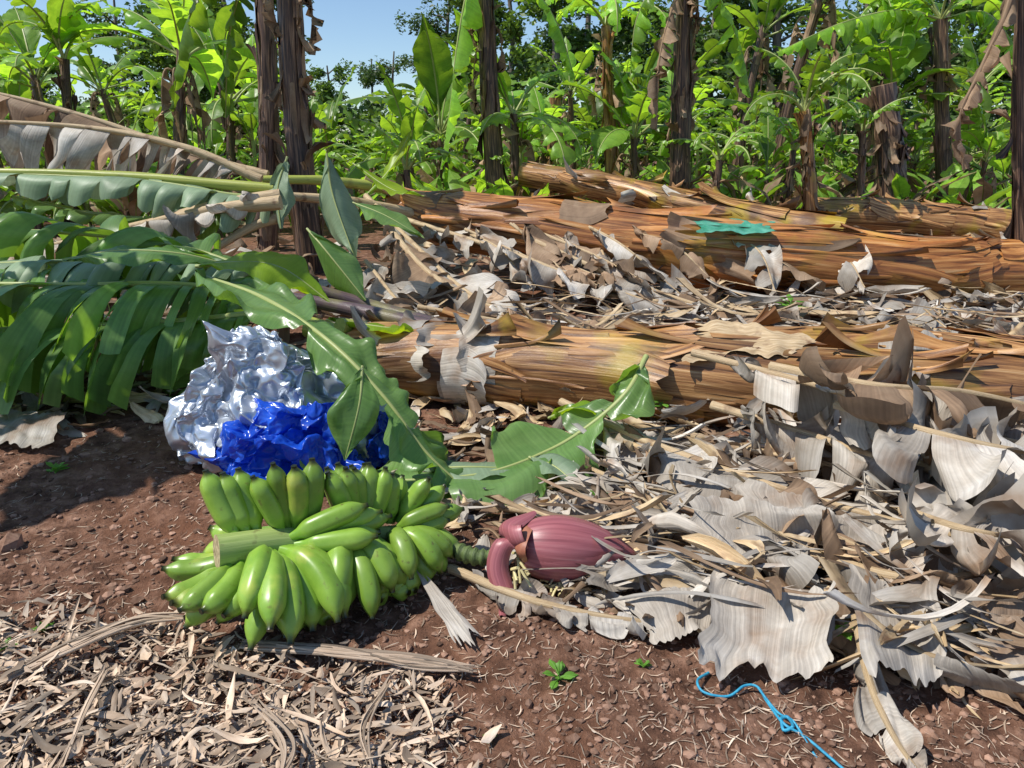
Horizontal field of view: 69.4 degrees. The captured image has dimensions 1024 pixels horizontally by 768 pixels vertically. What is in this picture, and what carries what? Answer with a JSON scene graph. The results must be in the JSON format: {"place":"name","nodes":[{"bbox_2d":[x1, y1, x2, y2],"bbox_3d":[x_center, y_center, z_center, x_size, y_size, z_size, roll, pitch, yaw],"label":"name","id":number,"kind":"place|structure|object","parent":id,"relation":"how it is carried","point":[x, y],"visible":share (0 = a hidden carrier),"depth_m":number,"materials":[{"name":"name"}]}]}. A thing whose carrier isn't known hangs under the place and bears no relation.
{"place":"outdoors","nodes":[
{"label":"outdoors","id":0,"kind":"place"},
{"bbox_2d":[0,0,1013,154],"label":"sky","id":1,"kind":"structure","parent":0,"point":[356,31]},
{"bbox_2d":[0,156,1023,767],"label":"ground","id":2,"kind":"structure","parent":0,"point":[158,516],"depth_m":1.72,"materials":[{"name":"red soil"}]},
{"bbox_2d":[0,0,128,224],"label":"banana plant","id":3,"kind":"object","parent":2,"relation":"on","point":[48,23],"visible":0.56,"depth_m":9.49,"materials":[{"name":"green plant"}]},
{"bbox_2d":[0,0,143,226],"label":"banana plant","id":4,"kind":"object","parent":2,"relation":"on","point":[25,41],"visible":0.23,"depth_m":9.93,"materials":[{"name":"green plant"}]},
{"bbox_2d":[39,35,169,169],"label":"banana plant","id":5,"kind":"object","parent":2,"relation":"on","point":[88,65],"visible":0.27,"depth_m":14.35,"materials":[{"name":"green plant"}]},
{"bbox_2d":[73,0,169,117],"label":"forest tree","id":6,"kind":"object","parent":2,"relation":"on","point":[115,21],"visible":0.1,"depth_m":28.85,"materials":[{"name":"green plant"}]},
{"bbox_2d":[0,311,249,415],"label":"fallen green banana leaf","id":7,"kind":"object","parent":2,"relation":"on","point":[111,378],"visible":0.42,"depth_m":3.10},
{"bbox_2d":[41,0,278,174],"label":"banana plant","id":8,"kind":"object","parent":2,"relation":"on","point":[170,16],"visible":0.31,"depth_m":9.79,"materials":[{"name":"green plant"}]},
{"bbox_2d":[83,0,238,150],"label":"forest tree","id":9,"kind":"object","parent":2,"relation":"on","point":[156,62],"visible":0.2,"depth_m":26.26,"materials":[{"name":"green plant"}]},
{"bbox_2d":[118,27,279,192],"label":"banana plant","id":10,"kind":"object","parent":2,"relation":"on","point":[247,122],"visible":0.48,"depth_m":12.55,"materials":[{"name":"green plant"}]},
{"bbox_2d":[153,1,279,180],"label":"banana plant","id":11,"kind":"object","parent":2,"relation":"on","point":[216,31],"visible":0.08,"depth_m":13.59,"materials":[{"name":"green plant"}]},
{"bbox_2d":[169,0,287,250],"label":"banana plant","id":12,"kind":"object","parent":2,"relation":"on","point":[271,157],"visible":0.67,"depth_m":8.06,"materials":[{"name":"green plant"}]},
{"bbox_2d":[0,612,480,767],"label":"dry fibre strips","id":13,"kind":"object","parent":2,"relation":"on","point":[420,662],"visible":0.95,"depth_m":1.63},
{"bbox_2d":[163,320,386,472],"bbox_3d":[-0.831,0.030,2.632,0.840,0.536,0.434,0,18,0],"label":"silver plastic bag","id":14,"kind":"object","parent":2,"relation":"on","point":[237,373],"visible":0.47,"depth_m":2.58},
{"bbox_2d":[188,398,363,479],"bbox_3d":[-0.802,0.194,2.498,0.678,0.304,0.318,0,18,0],"label":"blue plastic bag","id":15,"kind":"object","parent":2,"relation":"on","point":[286,438],"visible":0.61,"depth_m":2.44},
{"bbox_2d":[327,365,379,459],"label":"fallen green banana leaf","id":16,"kind":"object","parent":15,"relation":"on","point":[353,412],"visible":1,"depth_m":2.30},
{"bbox_2d":[261,0,334,273],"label":"banana plant","id":17,"kind":"object","parent":2,"relation":"on","point":[301,121],"visible":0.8,"depth_m":6.49,"materials":[{"name":"brown plant"}]},
{"bbox_2d":[160,457,489,650],"bbox_3d":[-0.450,0.367,1.866,0.811,0.382,0.436,-12,21,-34],"label":"banana bunch","id":18,"kind":"object","parent":2,"relation":"on","point":[297,565],"visible":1,"depth_m":1.79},
{"bbox_2d":[309,58,368,164],"bbox_3d":[-6.820,-10.166,28.693,3.145,4.555,2.584,-9,20,-27],"label":"forest tree","id":19,"kind":"object","parent":2,"relation":"on","point":[327,86],"visible":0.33,"depth_m":28.26,"materials":[{"name":"green plant"}]},
{"bbox_2d":[358,411,389,467],"bbox_3d":[-0.510,0.177,2.701,0.290,0.214,0.269,10,20,29],"label":"blue plastic bag","id":20,"kind":"object","parent":2,"relation":"on","point":[377,448],"visible":0.23,"depth_m":2.63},
{"bbox_2d":[343,119,460,189],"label":"banana plant","id":21,"kind":"object","parent":2,"relation":"on","point":[414,149],"visible":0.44,"depth_m":8.91,"materials":[{"name":"green plant"}]},
{"bbox_2d":[347,61,481,188],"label":"banana plant","id":22,"kind":"object","parent":2,"relation":"on","point":[415,122],"visible":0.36,"depth_m":11.68,"materials":[{"name":"green plant"}]},
{"bbox_2d":[337,12,501,188],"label":"banana plant","id":23,"kind":"object","parent":2,"relation":"on","point":[433,60],"visible":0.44,"depth_m":12.34,"materials":[{"name":"green plant"}]},
{"bbox_2d":[394,0,458,73],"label":"forest tree","id":24,"kind":"object","parent":2,"relation":"on","point":[437,28],"visible":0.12,"depth_m":33.13,"materials":[{"name":"green plant"}]},
{"bbox_2d":[0,161,1011,236],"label":"undergrowth","id":25,"kind":"object","parent":2,"relation":"on","point":[841,183],"visible":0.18,"depth_m":11.38,"materials":[{"name":"green plant"}]},
{"bbox_2d":[440,0,574,188],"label":"banana plant","id":26,"kind":"object","parent":2,"relation":"on","point":[479,15],"visible":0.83,"depth_m":10.05,"materials":[{"name":"green plant"}]},
{"bbox_2d":[436,8,584,195],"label":"banana plant","id":27,"kind":"object","parent":2,"relation":"on","point":[511,101],"visible":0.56,"depth_m":10.66,"materials":[{"name":"green plant"}]},
{"bbox_2d":[0,180,1023,719],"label":"dry leaf litter","id":28,"kind":"object","parent":2,"relation":"on","point":[650,562],"visible":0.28,"depth_m":2.29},
{"bbox_2d":[0,266,242,397],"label":"fallen green banana leaf","id":29,"kind":"object","parent":28,"relation":"on","point":[137,305],"visible":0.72,"depth_m":3.18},
{"bbox_2d":[0,255,249,317],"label":"fallen green banana leaf","id":30,"kind":"object","parent":29,"relation":"on","point":[25,269],"visible":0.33,"depth_m":3.45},
{"bbox_2d":[62,245,215,266],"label":"fallen green banana leaf","id":31,"kind":"object","parent":29,"relation":"on","point":[127,255],"visible":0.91,"depth_m":3.26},
{"bbox_2d":[0,211,248,297],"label":"fallen green banana leaf","id":32,"kind":"object","parent":28,"relation":"on","point":[21,237],"visible":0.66,"depth_m":3.84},
{"bbox_2d":[0,120,262,181],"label":"dry banana leaf","id":33,"kind":"object","parent":28,"relation":"on","point":[78,146],"visible":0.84,"depth_m":5.29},
{"bbox_2d":[0,92,268,189],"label":"dry banana leaf","id":34,"kind":"object","parent":28,"relation":"on","point":[17,108],"visible":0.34,"depth_m":5.63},
{"bbox_2d":[43,191,282,257],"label":"dry banana leaf","id":35,"kind":"object","parent":28,"relation":"on","point":[189,223],"visible":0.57,"depth_m":4.85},
{"bbox_2d":[0,168,413,249],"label":"broken petioles","id":36,"kind":"object","parent":28,"relation":"on","point":[264,187],"visible":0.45,"depth_m":5.07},
{"bbox_2d":[12,195,246,239],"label":"fallen green banana leaf","id":37,"kind":"object","parent":36,"relation":"on","point":[82,217],"visible":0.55,"depth_m":5.00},
{"bbox_2d":[0,173,269,234],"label":"fallen green banana leaf","id":38,"kind":"object","parent":36,"relation":"on","point":[154,195],"visible":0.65,"depth_m":4.92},
{"bbox_2d":[270,156,295,228],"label":"fallen green banana leaf","id":39,"kind":"object","parent":36,"relation":"on","point":[279,180],"visible":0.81,"depth_m":5.04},
{"bbox_2d":[193,267,463,498],"bbox_3d":[-0.782,-0.064,2.789,1.573,0.620,0.287,14,22,37],"label":"fallen green banana leaf","id":40,"kind":"object","parent":28,"relation":"on","point":[342,356],"visible":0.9,"depth_m":2.54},
{"bbox_2d":[195,251,329,301],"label":"fallen green banana leaf","id":41,"kind":"object","parent":40,"relation":"on","point":[290,271],"visible":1,"depth_m":3.20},
{"bbox_2d":[319,153,361,256],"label":"fallen green banana leaf","id":42,"kind":"object","parent":28,"relation":"on","point":[341,215],"visible":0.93,"depth_m":5.08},
{"bbox_2d":[352,202,424,238],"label":"fallen green banana leaf","id":43,"kind":"object","parent":28,"relation":"on","point":[380,214],"visible":1,"depth_m":4.68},
{"bbox_2d":[363,259,438,315],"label":"dry banana leaf","id":44,"kind":"object","parent":28,"relation":"on","point":[378,284],"visible":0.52,"depth_m":4.89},
{"bbox_2d":[363,193,554,323],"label":"dry banana leaf","id":45,"kind":"object","parent":28,"relation":"on","point":[474,278],"visible":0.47,"depth_m":5.30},
{"bbox_2d":[299,354,654,505],"bbox_3d":[-0.081,0.155,2.498,1.245,0.377,0.454,-3,18,-8],"label":"fallen green banana leaf","id":46,"kind":"object","parent":28,"relation":"on","point":[515,445],"visible":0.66,"depth_m":2.58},
{"bbox_2d":[383,225,598,328],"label":"dry banana leaf","id":47,"kind":"object","parent":28,"relation":"on","point":[407,264],"visible":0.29,"depth_m":5.15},
{"bbox_2d":[468,225,535,295],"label":"dry banana leaf","id":48,"kind":"object","parent":28,"relation":"on","point":[503,260],"visible":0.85,"depth_m":5.36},
{"bbox_2d":[407,217,705,321],"bbox_3d":[0.109,-0.883,5.413,2.668,0.604,0.563,9,20,27],"label":"dry banana leaf","id":49,"kind":"object","parent":28,"relation":"on","point":[542,274],"visible":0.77,"depth_m":5.28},
{"bbox_2d":[509,222,616,284],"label":"dry banana leaf","id":50,"kind":"object","parent":28,"relation":"on","point":[540,253],"visible":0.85,"depth_m":5.49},
{"bbox_2d":[545,233,643,284],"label":"dry banana leaf","id":51,"kind":"object","parent":28,"relation":"on","point":[626,266],"visible":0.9,"depth_m":5.43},
{"bbox_2d":[588,226,680,295],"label":"dry banana leaf","id":52,"kind":"object","parent":28,"relation":"on","point":[615,247],"visible":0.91,"depth_m":5.44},
{"bbox_2d":[632,225,718,292],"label":"dry banana leaf","id":53,"kind":"object","parent":28,"relation":"on","point":[691,264],"visible":0.91,"depth_m":5.37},
{"bbox_2d":[534,239,854,325],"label":"dry banana leaf","id":54,"kind":"object","parent":28,"relation":"on","point":[624,283],"visible":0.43,"depth_m":5.18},
{"bbox_2d":[558,398,997,576],"bbox_3d":[0.766,0.277,2.283,1.769,0.274,0.458,15,23,39],"label":"dry banana leaf","id":55,"kind":"object","parent":28,"relation":"on","point":[612,441],"visible":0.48,"depth_m":2.31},
{"bbox_2d":[609,421,964,587],"bbox_3d":[0.680,0.331,2.195,0.231,0.223,1.527,-13,22,-35],"label":"dry banana leaf","id":56,"kind":"object","parent":28,"relation":"on","point":[831,537],"visible":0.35,"depth_m":1.88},
{"bbox_2d":[0,422,1023,767],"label":"shredded mulch","id":57,"kind":"object","parent":2,"relation":"on","point":[154,752],"visible":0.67,"depth_m":1.52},
{"bbox_2d":[0,407,1023,767],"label":"soil clods","id":58,"kind":"object","parent":2,"relation":"on","point":[8,541],"visible":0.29,"depth_m":1.62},
{"bbox_2d":[0,319,1023,697],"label":"dry leaf sheets","id":59,"kind":"object","parent":2,"relation":"on","point":[782,639],"visible":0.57,"depth_m":1.73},
{"bbox_2d":[467,0,561,111],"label":"forest tree","id":60,"kind":"object","parent":2,"relation":"on","point":[515,29],"visible":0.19,"depth_m":32.52,"materials":[{"name":"green plant"}]},
{"bbox_2d":[45,84,1010,176],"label":"shrubs","id":61,"kind":"object","parent":2,"relation":"on","point":[374,117],"visible":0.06,"depth_m":27.37,"materials":[{"name":"green plant"}]},
{"bbox_2d":[484,77,598,193],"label":"banana plant","id":62,"kind":"object","parent":2,"relation":"on","point":[538,103],"visible":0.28,"depth_m":12.78,"materials":[{"name":"green plant"}]},
{"bbox_2d":[447,564,655,639],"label":"dry banana leaf","id":63,"kind":"object","parent":2,"relation":"on","point":[620,625],"visible":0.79,"depth_m":1.81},
{"bbox_2d":[511,36,601,169],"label":"banana plant","id":64,"kind":"object","parent":2,"relation":"on","point":[586,59],"visible":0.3,"depth_m":15.11,"materials":[{"name":"green plant"}]},
{"bbox_2d":[486,511,636,616],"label":"banana flower","id":65,"kind":"object","parent":2,"relation":"on","point":[553,541],"visible":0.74,"depth_m":1.91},
{"bbox_2d":[505,0,622,139],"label":"forest tree","id":66,"kind":"object","parent":2,"relation":"on","point":[578,39],"visible":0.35,"depth_m":28.75,"materials":[{"name":"green plant"}]},
{"bbox_2d":[514,0,669,173],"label":"banana plant","id":67,"kind":"object","parent":2,"relation":"on","point":[612,12],"visible":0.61,"depth_m":11.98,"materials":[{"name":"green plant"}]},
{"bbox_2d":[557,71,670,181],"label":"banana plant","id":68,"kind":"object","parent":2,"relation":"on","point":[620,94],"visible":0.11,"depth_m":12.40,"materials":[{"name":"green plant"}]},
{"bbox_2d":[599,7,668,168],"bbox_3d":[4.611,-11.350,29.223,3.725,6.690,4.127,3,18,9],"label":"forest tree","id":69,"kind":"object","parent":2,"relation":"on","point":[625,35],"visible":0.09,"depth_m":28.32,"materials":[{"name":"green plant"}]},
{"bbox_2d":[557,41,750,178],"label":"banana plant","id":70,"kind":"object","parent":2,"relation":"on","point":[634,109],"visible":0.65,"depth_m":11.70,"materials":[{"name":"green plant"}]},
{"bbox_2d":[601,28,747,185],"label":"banana plant","id":71,"kind":"object","parent":2,"relation":"on","point":[713,49],"visible":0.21,"depth_m":12.45,"materials":[{"name":"green plant"}]},
{"bbox_2d":[516,149,846,230],"bbox_3d":[1.997,-2.374,9.339,4.206,1.185,0.943,6,19,20],"label":"fallen banana trunk","id":72,"kind":"object","parent":2,"relation":"on","point":[599,185],"visible":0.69,"depth_m":9.34,"materials":[{"name":"brown plant"}]},
{"bbox_2d":[346,287,1023,427],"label":"fallen banana trunk","id":73,"kind":"object","parent":2,"relation":"on","point":[508,358],"visible":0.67,"depth_m":3.08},
{"bbox_2d":[293,285,446,336],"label":"leaf petioles","id":74,"kind":"object","parent":73,"relation":"on","point":[341,302],"visible":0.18,"depth_m":3.62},
{"bbox_2d":[306,228,365,300],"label":"fallen green banana leaf","id":75,"kind":"object","parent":74,"relation":"on","point":[341,266],"visible":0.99,"depth_m":3.81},
{"bbox_2d":[621,70,751,182],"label":"banana plant","id":76,"kind":"object","parent":2,"relation":"on","point":[700,96],"visible":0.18,"depth_m":14.79,"materials":[{"name":"green plant"}]},
{"bbox_2d":[629,0,751,188],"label":"banana plant","id":77,"kind":"object","parent":2,"relation":"on","point":[682,38],"visible":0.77,"depth_m":9.98,"materials":[{"name":"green plant"}]},
{"bbox_2d":[385,187,1023,304],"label":"fallen banana trunk","id":78,"kind":"object","parent":2,"relation":"on","point":[823,252],"visible":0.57,"depth_m":5.56,"materials":[{"name":"brown plant"}]},
{"bbox_2d":[732,240,782,295],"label":"dry banana leaf","id":79,"kind":"object","parent":78,"relation":"hanging from","point":[769,276],"visible":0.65,"depth_m":5.33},
{"bbox_2d":[662,124,771,190],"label":"banana plant","id":80,"kind":"object","parent":2,"relation":"on","point":[722,153],"visible":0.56,"depth_m":10.04,"materials":[{"name":"green plant"}]},
{"bbox_2d":[665,0,771,177],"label":"forest tree","id":81,"kind":"object","parent":2,"relation":"on","point":[706,31],"visible":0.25,"depth_m":27.30,"materials":[{"name":"green plant"}]},
{"bbox_2d":[702,0,854,167],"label":"banana plant","id":82,"kind":"object","parent":2,"relation":"on","point":[748,19],"visible":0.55,"depth_m":15.99,"materials":[{"name":"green plant"}]},
{"bbox_2d":[727,100,841,204],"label":"banana plant","id":83,"kind":"object","parent":2,"relation":"on","point":[767,148],"visible":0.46,"depth_m":12.65,"materials":[{"name":"green plant"}]},
{"bbox_2d":[698,0,873,140],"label":"forest tree","id":84,"kind":"object","parent":2,"relation":"on","point":[775,73],"visible":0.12,"depth_m":28.03,"materials":[{"name":"green plant"}]},
{"bbox_2d":[758,112,835,202],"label":"banana plant","id":85,"kind":"object","parent":2,"relation":"on","point":[788,132],"visible":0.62,"depth_m":11.02,"materials":[{"name":"green plant"}]},
{"bbox_2d":[743,46,883,215],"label":"banana plant","id":86,"kind":"object","parent":2,"relation":"on","point":[842,75],"visible":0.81,"depth_m":8.66,"materials":[{"name":"green plant"}]},
{"bbox_2d":[746,0,900,205],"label":"banana plant","id":87,"kind":"object","parent":2,"relation":"on","point":[786,110],"visible":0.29,"depth_m":13.30,"materials":[{"name":"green plant"}]},
{"bbox_2d":[718,303,1023,348],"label":"fallen banana trunk","id":88,"kind":"object","parent":2,"relation":"on","point":[999,337],"visible":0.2,"depth_m":3.35,"materials":[{"name":"brown plant"}]},
{"bbox_2d":[828,96,915,196],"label":"banana plant","id":89,"kind":"object","parent":2,"relation":"on","point":[863,121],"visible":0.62,"depth_m":9.95,"materials":[{"name":"green plant"}]},
{"bbox_2d":[782,17,981,183],"bbox_3d":[6.290,-4.699,12.867,2.428,3.539,3.201,-4,18,-12],"label":"banana plant","id":90,"kind":"object","parent":2,"relation":"on","point":[906,53],"visible":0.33,"depth_m":12.57,"materials":[{"name":"green plant"}]},
{"bbox_2d":[856,81,913,197],"bbox_3d":[5.658,-3.308,10.876,0.994,2.153,0.976,-14,22,-37],"label":"banana stump","id":91,"kind":"object","parent":2,"relation":"on","point":[890,151],"visible":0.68,"depth_m":10.78,"materials":[{"name":"brown plant"}]},
{"bbox_2d":[797,2,974,174],"bbox_3d":[6.276,-5.366,13.595,2.622,4.381,2.600,-8,19,-24],"label":"banana plant","id":92,"kind":"object","parent":2,"relation":"on","point":[866,44],"visible":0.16,"depth_m":13.56,"materials":[{"name":"green plant"}]},
{"bbox_2d":[851,614,927,767],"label":"dry banana leaf","id":93,"kind":"object","parent":2,"relation":"on","point":[876,710],"visible":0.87,"depth_m":1.45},
{"bbox_2d":[777,0,1012,202],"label":"banana plant","id":94,"kind":"object","parent":2,"relation":"on","point":[920,13],"visible":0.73,"depth_m":11.80,"materials":[{"name":"green plant"}]},
{"bbox_2d":[818,187,1011,238],"bbox_3d":[4.857,-2.075,9.131,2.252,0.697,0.631,5,18,15],"label":"fallen banana trunk","id":95,"kind":"object","parent":2,"relation":"on","point":[889,212],"visible":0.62,"depth_m":8.94,"materials":[{"name":"brown plant"}]},
{"bbox_2d":[862,0,1003,179],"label":"forest tree","id":96,"kind":"object","parent":2,"relation":"on","point":[964,59],"visible":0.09,"depth_m":26.94,"materials":[{"name":"green plant"}]},
{"bbox_2d":[905,83,1010,204],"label":"banana plant","id":97,"kind":"object","parent":2,"relation":"on","point":[985,141],"visible":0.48,"depth_m":12.41,"materials":[{"name":"green plant"}]},
{"bbox_2d":[910,82,1011,203],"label":"banana plant","id":98,"kind":"object","parent":2,"relation":"on","point":[974,116],"visible":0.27,"depth_m":14.00,"materials":[{"name":"green plant"}]},
{"bbox_2d":[926,24,1012,163],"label":"banana plant","id":99,"kind":"object","parent":2,"relation":"on","point":[973,64],"visible":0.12,"depth_m":16.36,"materials":[{"name":"green plant"}]},
{"bbox_2d":[942,0,1023,298],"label":"banana plant","id":100,"kind":"object","parent":2,"relation":"on","point":[1011,12],"visible":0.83,"depth_m":5.20,"materials":[{"name":"brown plant"}]},
{"bbox_2d":[473,492,686,545],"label":"dry banana leaf","id":101,"kind":"object","parent":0,"point":[579,502],"visible":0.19,"depth_m":2.23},
{"bbox_2d":[590,464,900,588],"bbox_3d":[0.545,0.353,2.205,0.283,0.176,1.176,-14,22,-37],"label":"dry banana leaf","id":102,"kind":"object","parent":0,"point":[800,572],"visible":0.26,"depth_m":1.84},
{"bbox_2d":[709,401,928,503],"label":"dry banana leaf","id":103,"kind":"object","parent":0,"point":[803,443],"visible":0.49,"depth_m":2.40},
{"bbox_2d":[690,349,1023,455],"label":"dry banana leaf","id":104,"kind":"object","parent":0,"point":[791,393],"visible":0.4,"depth_m":2.50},
{"bbox_2d":[770,296,950,332],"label":"dry banana leaf","id":105,"kind":"object","parent":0,"point":[919,301],"visible":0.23,"depth_m":4.66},
{"bbox_2d":[768,315,1023,465],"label":"dry banana leaf","id":106,"kind":"object","parent":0,"point":[884,395],"visible":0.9,"depth_m":2.18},
{"bbox_2d":[779,577,1023,713],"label":"dry banana leaf","id":107,"kind":"object","parent":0,"point":[840,643],"visible":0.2,"depth_m":1.60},
{"bbox_2d":[809,550,1023,633],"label":"dry banana leaf","id":108,"kind":"object","parent":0,"point":[890,573],"visible":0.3,"depth_m":1.82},
{"bbox_2d":[833,378,1023,501],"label":"dry banana leaf","id":109,"kind":"object","parent":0,"point":[968,466],"visible":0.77,"depth_m":1.97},
{"bbox_2d":[889,463,1023,598],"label":"dry banana leaf","id":110,"kind":"object","parent":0,"point":[986,528],"visible":0.95,"depth_m":1.76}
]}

